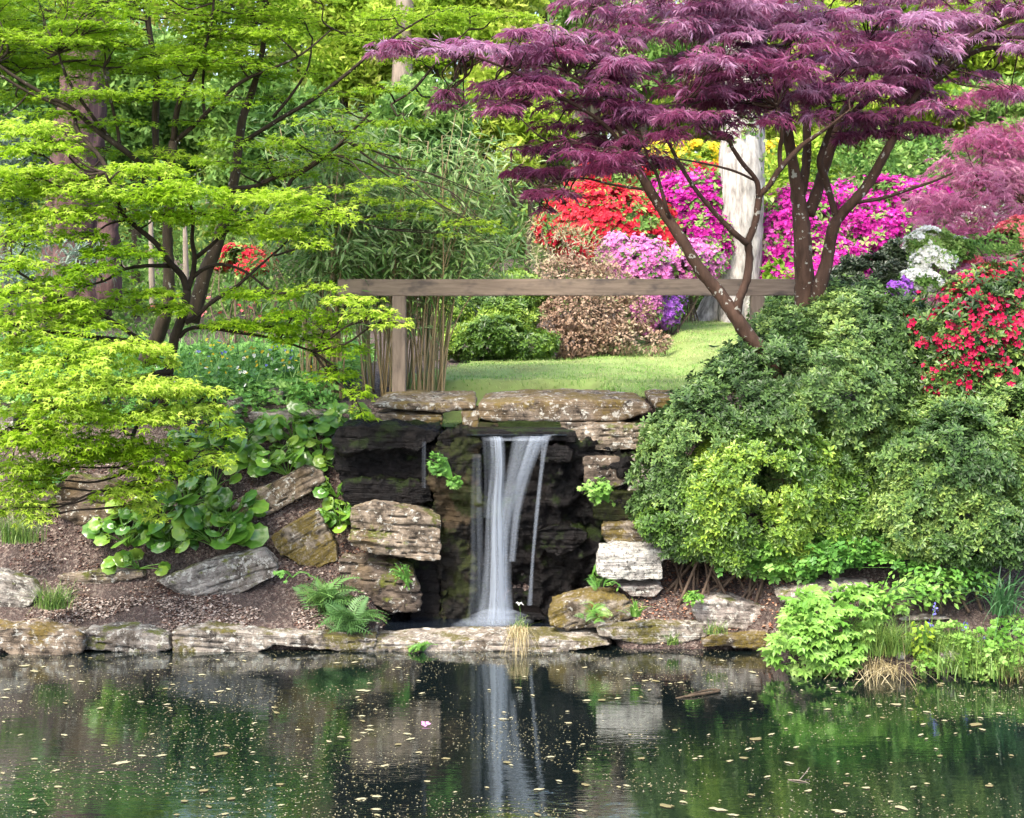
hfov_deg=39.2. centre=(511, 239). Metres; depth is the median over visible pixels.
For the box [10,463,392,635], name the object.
leaf litter
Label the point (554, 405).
bridge slab
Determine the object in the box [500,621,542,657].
grass tuft
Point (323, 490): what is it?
round leaved plant
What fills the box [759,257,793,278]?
shrub
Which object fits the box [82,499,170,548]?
round leaved plant
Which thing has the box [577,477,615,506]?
leafy mound
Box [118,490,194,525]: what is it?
round leaved plant
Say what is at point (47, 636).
rock
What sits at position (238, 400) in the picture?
rock
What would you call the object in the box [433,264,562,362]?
shrub
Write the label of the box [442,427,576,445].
rock lip
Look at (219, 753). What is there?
floating leaf
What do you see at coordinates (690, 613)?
leaf litter
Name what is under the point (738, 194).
tree
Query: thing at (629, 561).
rock
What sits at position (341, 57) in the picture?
woodland tree
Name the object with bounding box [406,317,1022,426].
lawn
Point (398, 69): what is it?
tree
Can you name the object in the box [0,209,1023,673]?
ground
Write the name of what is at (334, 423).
round leaved plant
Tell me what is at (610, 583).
leafy mound
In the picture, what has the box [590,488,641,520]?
rock
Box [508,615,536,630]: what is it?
grass tuft
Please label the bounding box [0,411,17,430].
rock
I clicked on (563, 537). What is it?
rock
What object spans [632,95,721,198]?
woodland tree
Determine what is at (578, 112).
tree
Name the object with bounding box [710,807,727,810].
floating leaf
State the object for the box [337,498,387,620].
leaf litter
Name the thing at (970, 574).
leafy mound
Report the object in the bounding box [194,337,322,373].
yellow flowers
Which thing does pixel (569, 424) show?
rock
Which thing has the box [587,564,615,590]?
fern
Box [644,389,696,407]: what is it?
bridge slab
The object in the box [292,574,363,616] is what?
fern
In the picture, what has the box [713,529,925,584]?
leafy mound
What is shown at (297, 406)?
round leaved plant
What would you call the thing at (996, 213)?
azalea shrub
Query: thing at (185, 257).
tree
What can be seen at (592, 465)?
rock
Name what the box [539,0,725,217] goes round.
woodland tree
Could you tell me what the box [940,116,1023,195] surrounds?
woodland tree
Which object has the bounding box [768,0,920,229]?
woodland tree
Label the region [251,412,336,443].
round leaved plant
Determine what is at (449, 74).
woodland
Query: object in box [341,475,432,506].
rock
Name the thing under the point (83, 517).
rock
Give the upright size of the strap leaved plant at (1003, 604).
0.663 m
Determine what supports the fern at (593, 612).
on the rock at (564, 608)
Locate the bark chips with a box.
[27,596,336,632]
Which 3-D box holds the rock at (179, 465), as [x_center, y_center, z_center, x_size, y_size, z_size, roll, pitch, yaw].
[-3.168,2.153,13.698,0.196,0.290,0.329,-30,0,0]
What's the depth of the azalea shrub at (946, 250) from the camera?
14.03 m
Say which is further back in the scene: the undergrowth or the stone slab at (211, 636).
the undergrowth
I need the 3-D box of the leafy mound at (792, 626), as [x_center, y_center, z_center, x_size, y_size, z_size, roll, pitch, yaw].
[2.586,3.203,11.726,1.231,0.747,0.772,0,0,0]
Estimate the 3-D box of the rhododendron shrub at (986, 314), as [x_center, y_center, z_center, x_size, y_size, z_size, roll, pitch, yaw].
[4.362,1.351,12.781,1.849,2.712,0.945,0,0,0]
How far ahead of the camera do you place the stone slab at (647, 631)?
12.30 m
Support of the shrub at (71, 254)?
on the ground at (276, 599)
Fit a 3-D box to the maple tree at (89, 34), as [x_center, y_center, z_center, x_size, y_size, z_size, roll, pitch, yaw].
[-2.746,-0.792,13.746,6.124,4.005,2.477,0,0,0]
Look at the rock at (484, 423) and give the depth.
13.50 m
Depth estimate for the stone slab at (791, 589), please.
12.22 m
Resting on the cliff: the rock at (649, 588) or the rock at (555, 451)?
the rock at (555, 451)
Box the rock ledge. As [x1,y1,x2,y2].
[331,418,441,456]
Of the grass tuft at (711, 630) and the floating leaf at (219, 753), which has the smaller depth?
the floating leaf at (219, 753)
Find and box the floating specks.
[0,648,1022,817]
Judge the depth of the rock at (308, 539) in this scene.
13.07 m
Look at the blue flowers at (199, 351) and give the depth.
15.32 m
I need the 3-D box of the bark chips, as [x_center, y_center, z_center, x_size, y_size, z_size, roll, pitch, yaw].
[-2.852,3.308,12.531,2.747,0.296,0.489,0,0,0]
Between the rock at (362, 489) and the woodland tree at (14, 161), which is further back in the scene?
the woodland tree at (14, 161)
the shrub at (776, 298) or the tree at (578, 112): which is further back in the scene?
the tree at (578, 112)
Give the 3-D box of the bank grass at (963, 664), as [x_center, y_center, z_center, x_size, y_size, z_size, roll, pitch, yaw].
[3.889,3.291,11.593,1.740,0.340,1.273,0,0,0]
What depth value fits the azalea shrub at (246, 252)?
18.43 m
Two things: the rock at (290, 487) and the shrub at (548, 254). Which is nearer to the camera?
the rock at (290, 487)
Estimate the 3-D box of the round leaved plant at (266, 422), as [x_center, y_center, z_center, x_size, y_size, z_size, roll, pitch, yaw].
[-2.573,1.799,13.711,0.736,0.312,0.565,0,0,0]
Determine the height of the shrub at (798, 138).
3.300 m
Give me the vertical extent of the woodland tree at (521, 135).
4.894 m
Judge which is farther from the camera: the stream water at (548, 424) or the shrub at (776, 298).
the shrub at (776, 298)
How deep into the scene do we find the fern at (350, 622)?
12.31 m
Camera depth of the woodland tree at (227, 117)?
24.31 m
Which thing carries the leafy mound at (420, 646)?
on the stone slab at (491, 638)
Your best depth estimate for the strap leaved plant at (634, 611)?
12.20 m
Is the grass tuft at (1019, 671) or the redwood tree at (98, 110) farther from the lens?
the redwood tree at (98, 110)
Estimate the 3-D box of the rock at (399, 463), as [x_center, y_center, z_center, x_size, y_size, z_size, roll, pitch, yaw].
[-1.147,2.056,13.455,1.030,0.494,0.602,4,0,0]
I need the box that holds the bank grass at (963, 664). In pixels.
[908,621,1023,683]
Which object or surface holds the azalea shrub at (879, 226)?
on the ground at (276, 599)
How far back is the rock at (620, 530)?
12.95 m
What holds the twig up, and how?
on the pond water at (960, 776)
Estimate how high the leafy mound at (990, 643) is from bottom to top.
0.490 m
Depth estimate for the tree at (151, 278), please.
18.97 m
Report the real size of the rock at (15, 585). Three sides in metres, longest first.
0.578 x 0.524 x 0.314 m
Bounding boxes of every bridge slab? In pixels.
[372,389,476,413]
[478,388,649,421]
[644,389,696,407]
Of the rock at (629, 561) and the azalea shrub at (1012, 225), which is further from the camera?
the azalea shrub at (1012, 225)
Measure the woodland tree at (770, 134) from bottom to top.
5.214 m
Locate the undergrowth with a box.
[0,151,1023,336]
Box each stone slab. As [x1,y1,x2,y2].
[172,620,378,651]
[341,626,609,651]
[596,619,709,644]
[690,588,764,629]
[701,629,768,650]
[773,577,870,602]
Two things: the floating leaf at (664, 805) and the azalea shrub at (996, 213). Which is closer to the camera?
the floating leaf at (664, 805)
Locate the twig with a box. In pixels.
[788,767,809,782]
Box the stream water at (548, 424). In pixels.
[472,408,566,434]
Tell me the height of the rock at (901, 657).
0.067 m
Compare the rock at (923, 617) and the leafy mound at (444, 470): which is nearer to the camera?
the rock at (923, 617)
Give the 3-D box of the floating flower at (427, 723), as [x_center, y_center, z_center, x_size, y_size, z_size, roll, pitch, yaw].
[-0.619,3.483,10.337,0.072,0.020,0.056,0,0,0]
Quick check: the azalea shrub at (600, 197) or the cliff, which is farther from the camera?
the azalea shrub at (600, 197)
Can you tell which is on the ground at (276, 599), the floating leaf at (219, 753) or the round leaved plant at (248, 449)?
the round leaved plant at (248, 449)
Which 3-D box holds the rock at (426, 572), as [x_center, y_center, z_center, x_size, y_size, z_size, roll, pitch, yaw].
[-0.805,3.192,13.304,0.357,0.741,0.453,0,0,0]
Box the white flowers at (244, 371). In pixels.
[121,350,293,386]
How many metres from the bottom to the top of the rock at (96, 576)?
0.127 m
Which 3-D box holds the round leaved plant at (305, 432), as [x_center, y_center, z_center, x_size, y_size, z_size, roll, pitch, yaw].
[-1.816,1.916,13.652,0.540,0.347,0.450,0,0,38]
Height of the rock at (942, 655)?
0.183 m
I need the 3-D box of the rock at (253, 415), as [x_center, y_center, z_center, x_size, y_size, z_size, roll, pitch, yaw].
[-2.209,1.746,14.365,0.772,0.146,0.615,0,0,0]
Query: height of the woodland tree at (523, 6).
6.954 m
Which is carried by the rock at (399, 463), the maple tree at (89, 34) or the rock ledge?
the rock ledge
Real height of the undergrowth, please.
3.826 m
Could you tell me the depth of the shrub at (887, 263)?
15.41 m
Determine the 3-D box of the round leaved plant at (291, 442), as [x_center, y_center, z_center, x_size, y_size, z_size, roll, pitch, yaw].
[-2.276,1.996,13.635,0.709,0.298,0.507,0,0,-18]
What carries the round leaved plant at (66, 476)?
on the ground at (276, 599)
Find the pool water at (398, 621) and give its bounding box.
[382,613,595,630]
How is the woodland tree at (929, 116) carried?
on the ground at (276, 599)
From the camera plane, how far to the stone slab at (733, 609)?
12.37 m
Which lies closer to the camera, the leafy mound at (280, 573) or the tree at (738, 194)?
the leafy mound at (280, 573)
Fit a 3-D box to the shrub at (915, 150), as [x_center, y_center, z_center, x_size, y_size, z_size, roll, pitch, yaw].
[7.332,-0.623,28.016,4.887,3.420,2.442,0,0,-29]
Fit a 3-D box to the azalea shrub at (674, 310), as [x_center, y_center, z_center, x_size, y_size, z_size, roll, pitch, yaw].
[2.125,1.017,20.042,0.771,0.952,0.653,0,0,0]
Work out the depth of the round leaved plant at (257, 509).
13.20 m
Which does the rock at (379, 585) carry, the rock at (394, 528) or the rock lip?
the rock at (394, 528)
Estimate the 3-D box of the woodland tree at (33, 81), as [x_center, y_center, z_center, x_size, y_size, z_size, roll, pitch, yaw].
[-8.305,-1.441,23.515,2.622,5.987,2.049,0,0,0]
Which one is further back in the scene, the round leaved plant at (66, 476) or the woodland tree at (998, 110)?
the woodland tree at (998, 110)
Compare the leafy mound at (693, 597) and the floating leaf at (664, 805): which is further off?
the leafy mound at (693, 597)
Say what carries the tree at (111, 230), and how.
on the ground at (276, 599)
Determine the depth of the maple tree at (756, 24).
12.65 m
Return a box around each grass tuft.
[0,508,47,545]
[20,576,94,612]
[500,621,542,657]
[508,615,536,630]
[663,631,682,644]
[702,620,735,634]
[830,644,942,689]
[833,610,947,658]
[908,619,985,657]
[968,639,1023,686]
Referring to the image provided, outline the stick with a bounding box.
[677,688,720,697]
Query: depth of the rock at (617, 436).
13.20 m
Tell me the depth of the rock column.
13.02 m
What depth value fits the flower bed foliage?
15.07 m
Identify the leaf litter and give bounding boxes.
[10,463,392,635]
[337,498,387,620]
[614,520,801,643]
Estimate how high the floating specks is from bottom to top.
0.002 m
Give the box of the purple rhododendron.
[885,274,917,353]
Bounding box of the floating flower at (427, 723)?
[421,721,430,726]
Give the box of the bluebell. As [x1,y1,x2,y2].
[931,602,938,633]
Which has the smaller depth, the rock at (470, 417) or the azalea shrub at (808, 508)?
the azalea shrub at (808, 508)
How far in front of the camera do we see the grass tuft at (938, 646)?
11.64 m
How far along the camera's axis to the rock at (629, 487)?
13.15 m
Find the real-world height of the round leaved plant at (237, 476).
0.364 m
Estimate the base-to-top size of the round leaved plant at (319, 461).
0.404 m
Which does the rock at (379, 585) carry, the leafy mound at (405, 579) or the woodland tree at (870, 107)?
the leafy mound at (405, 579)
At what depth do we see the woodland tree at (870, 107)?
37.01 m
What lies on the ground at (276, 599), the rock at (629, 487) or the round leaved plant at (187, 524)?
the round leaved plant at (187, 524)
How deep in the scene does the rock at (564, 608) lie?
12.42 m
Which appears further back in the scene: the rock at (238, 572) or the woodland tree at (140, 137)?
the woodland tree at (140, 137)
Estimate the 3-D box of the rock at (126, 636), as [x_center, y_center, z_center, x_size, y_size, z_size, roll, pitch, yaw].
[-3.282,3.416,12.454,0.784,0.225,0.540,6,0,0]
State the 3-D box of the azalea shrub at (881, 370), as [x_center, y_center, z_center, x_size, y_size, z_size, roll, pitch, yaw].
[2.578,1.761,13.049,3.166,2.911,1.872,0,0,0]
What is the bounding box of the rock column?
[424,424,489,619]
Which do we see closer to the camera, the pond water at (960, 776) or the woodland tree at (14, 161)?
the pond water at (960, 776)
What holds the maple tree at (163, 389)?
on the ground at (276, 599)
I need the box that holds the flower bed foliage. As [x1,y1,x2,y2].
[0,324,376,427]
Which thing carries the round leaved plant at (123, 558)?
on the ground at (276, 599)
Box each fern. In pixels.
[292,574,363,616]
[313,595,388,636]
[574,600,612,622]
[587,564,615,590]
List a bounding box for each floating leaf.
[114,761,129,763]
[212,752,227,755]
[660,803,672,806]
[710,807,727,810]
[895,805,907,809]
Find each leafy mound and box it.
[273,570,309,583]
[388,563,412,589]
[407,641,437,652]
[426,451,462,489]
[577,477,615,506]
[606,581,620,590]
[682,590,704,606]
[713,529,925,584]
[757,530,806,579]
[757,580,893,679]
[854,566,965,615]
[892,551,1002,597]
[903,620,935,666]
[911,612,1023,680]
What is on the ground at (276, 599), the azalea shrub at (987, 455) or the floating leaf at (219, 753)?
the azalea shrub at (987, 455)
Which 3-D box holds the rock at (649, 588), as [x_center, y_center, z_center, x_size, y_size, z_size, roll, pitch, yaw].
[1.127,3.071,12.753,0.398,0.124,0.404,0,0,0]
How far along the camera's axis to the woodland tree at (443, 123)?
23.21 m
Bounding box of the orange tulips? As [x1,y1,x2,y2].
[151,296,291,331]
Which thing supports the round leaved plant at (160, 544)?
on the ground at (276, 599)
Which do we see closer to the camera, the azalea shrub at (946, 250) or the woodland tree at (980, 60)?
the azalea shrub at (946, 250)
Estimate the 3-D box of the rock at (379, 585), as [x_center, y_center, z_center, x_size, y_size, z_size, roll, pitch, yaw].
[-1.186,3.104,13.097,0.779,0.474,0.564,3,0,0]
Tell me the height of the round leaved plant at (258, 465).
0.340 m
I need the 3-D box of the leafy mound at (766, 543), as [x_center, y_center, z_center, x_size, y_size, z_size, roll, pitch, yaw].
[2.307,2.689,12.278,0.535,0.432,0.260,0,0,6]
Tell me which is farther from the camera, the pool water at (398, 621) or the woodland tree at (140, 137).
the woodland tree at (140, 137)
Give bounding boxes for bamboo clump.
[215,84,571,421]
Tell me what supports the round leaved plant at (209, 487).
on the ground at (276, 599)
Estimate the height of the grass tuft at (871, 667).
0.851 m
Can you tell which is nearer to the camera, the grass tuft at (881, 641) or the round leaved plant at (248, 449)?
the grass tuft at (881, 641)
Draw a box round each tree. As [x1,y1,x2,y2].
[0,0,65,316]
[0,0,544,364]
[0,94,51,316]
[0,115,414,529]
[30,0,115,322]
[95,214,121,301]
[102,19,225,316]
[148,216,154,311]
[169,54,345,319]
[183,226,188,278]
[272,0,441,268]
[318,66,483,326]
[362,0,1023,392]
[382,0,555,263]
[386,0,414,313]
[459,63,582,272]
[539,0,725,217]
[572,5,590,270]
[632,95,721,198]
[693,39,776,322]
[765,66,839,242]
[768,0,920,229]
[823,75,920,170]
[890,75,977,223]
[896,79,1023,304]
[933,0,1023,126]
[936,71,1023,252]
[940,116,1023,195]
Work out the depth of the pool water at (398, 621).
12.90 m
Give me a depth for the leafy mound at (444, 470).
12.82 m
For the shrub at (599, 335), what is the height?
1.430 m
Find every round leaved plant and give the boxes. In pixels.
[33,471,83,492]
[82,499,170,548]
[101,548,170,575]
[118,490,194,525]
[138,522,203,553]
[153,471,232,509]
[167,425,244,452]
[171,505,268,549]
[175,452,248,490]
[189,432,262,460]
[197,489,268,526]
[209,411,278,440]
[236,435,312,467]
[247,446,322,477]
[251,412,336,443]
[287,399,348,426]
[293,424,334,455]
[311,438,335,471]
[312,476,342,498]
[317,496,351,532]
[329,402,374,427]
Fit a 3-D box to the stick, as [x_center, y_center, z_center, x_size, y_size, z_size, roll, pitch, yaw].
[1.431,3.490,11.051,0.397,0.028,0.076,0,0,-27]
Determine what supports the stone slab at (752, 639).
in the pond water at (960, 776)
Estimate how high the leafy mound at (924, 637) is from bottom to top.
0.383 m
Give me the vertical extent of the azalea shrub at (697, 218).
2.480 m
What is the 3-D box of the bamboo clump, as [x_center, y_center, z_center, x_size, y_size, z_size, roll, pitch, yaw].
[-1.251,0.160,15.475,3.831,3.609,2.567,0,0,0]
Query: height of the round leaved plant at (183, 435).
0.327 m
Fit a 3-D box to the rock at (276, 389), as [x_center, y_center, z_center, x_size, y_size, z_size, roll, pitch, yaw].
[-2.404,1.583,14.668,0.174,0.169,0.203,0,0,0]
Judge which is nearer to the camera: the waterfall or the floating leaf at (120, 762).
the floating leaf at (120, 762)
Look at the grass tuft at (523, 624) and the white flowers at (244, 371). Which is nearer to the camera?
the grass tuft at (523, 624)
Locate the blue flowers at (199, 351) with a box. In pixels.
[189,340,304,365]
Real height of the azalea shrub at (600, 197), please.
2.444 m
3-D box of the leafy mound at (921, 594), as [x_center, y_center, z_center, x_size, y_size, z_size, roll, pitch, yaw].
[3.294,2.948,11.951,0.998,0.426,0.477,0,0,0]
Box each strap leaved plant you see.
[617,599,652,616]
[933,564,1023,635]
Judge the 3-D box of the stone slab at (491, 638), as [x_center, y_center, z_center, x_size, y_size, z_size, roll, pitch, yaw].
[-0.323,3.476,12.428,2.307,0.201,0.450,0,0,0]
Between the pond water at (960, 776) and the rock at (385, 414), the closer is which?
the pond water at (960, 776)
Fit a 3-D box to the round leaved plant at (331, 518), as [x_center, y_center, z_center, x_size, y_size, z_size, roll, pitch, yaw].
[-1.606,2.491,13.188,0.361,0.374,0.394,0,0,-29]
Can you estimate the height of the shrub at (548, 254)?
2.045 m
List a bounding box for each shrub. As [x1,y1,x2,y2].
[0,201,122,345]
[206,240,278,354]
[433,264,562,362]
[522,206,620,349]
[530,178,681,342]
[532,253,673,358]
[570,148,718,314]
[593,228,728,345]
[623,273,969,606]
[633,398,883,602]
[642,166,736,322]
[646,137,801,180]
[649,296,689,341]
[681,296,703,316]
[745,296,837,337]
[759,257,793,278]
[760,172,956,281]
[762,130,842,252]
[787,125,972,239]
[822,235,933,368]
[854,376,1023,613]
[898,225,982,307]
[900,249,1023,519]
[942,198,1022,346]
[949,214,1023,341]
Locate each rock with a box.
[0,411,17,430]
[0,568,41,606]
[0,616,87,655]
[48,472,134,524]
[57,568,146,583]
[83,622,172,651]
[157,546,278,595]
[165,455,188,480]
[227,397,245,413]
[231,464,325,520]
[248,408,325,424]
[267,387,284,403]
[271,509,338,567]
[332,437,436,481]
[338,552,422,612]
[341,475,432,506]
[347,499,441,560]
[375,408,442,424]
[408,558,441,617]
[461,406,478,426]
[478,419,497,426]
[479,603,546,622]
[529,442,573,462]
[531,519,587,556]
[548,586,631,630]
[560,420,624,428]
[570,420,656,450]
[582,451,628,486]
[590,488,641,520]
[595,540,672,580]
[601,520,645,541]
[618,579,663,596]
[626,451,682,505]
[895,651,905,659]
[899,614,949,620]
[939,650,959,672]
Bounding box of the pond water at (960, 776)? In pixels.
[0,637,1023,817]
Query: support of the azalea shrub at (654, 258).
on the ground at (276, 599)
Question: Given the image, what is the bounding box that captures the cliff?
[425,423,634,618]
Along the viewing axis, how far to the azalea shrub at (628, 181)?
26.47 m
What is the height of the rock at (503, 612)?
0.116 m
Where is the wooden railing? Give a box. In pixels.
[338,279,794,391]
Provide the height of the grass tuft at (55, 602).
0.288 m
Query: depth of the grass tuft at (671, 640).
12.19 m
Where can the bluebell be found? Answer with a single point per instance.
(933, 612)
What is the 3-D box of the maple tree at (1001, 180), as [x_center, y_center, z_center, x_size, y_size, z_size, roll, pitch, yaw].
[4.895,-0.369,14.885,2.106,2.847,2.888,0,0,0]
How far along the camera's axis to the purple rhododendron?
13.84 m
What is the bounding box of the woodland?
[7,0,1022,258]
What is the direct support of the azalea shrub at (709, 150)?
on the ground at (276, 599)
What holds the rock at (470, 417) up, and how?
on the cliff
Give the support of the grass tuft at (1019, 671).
on the ground at (276, 599)
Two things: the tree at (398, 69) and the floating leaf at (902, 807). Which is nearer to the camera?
the floating leaf at (902, 807)
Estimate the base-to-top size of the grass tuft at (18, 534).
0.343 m
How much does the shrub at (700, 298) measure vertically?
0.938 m
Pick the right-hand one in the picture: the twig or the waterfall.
the twig

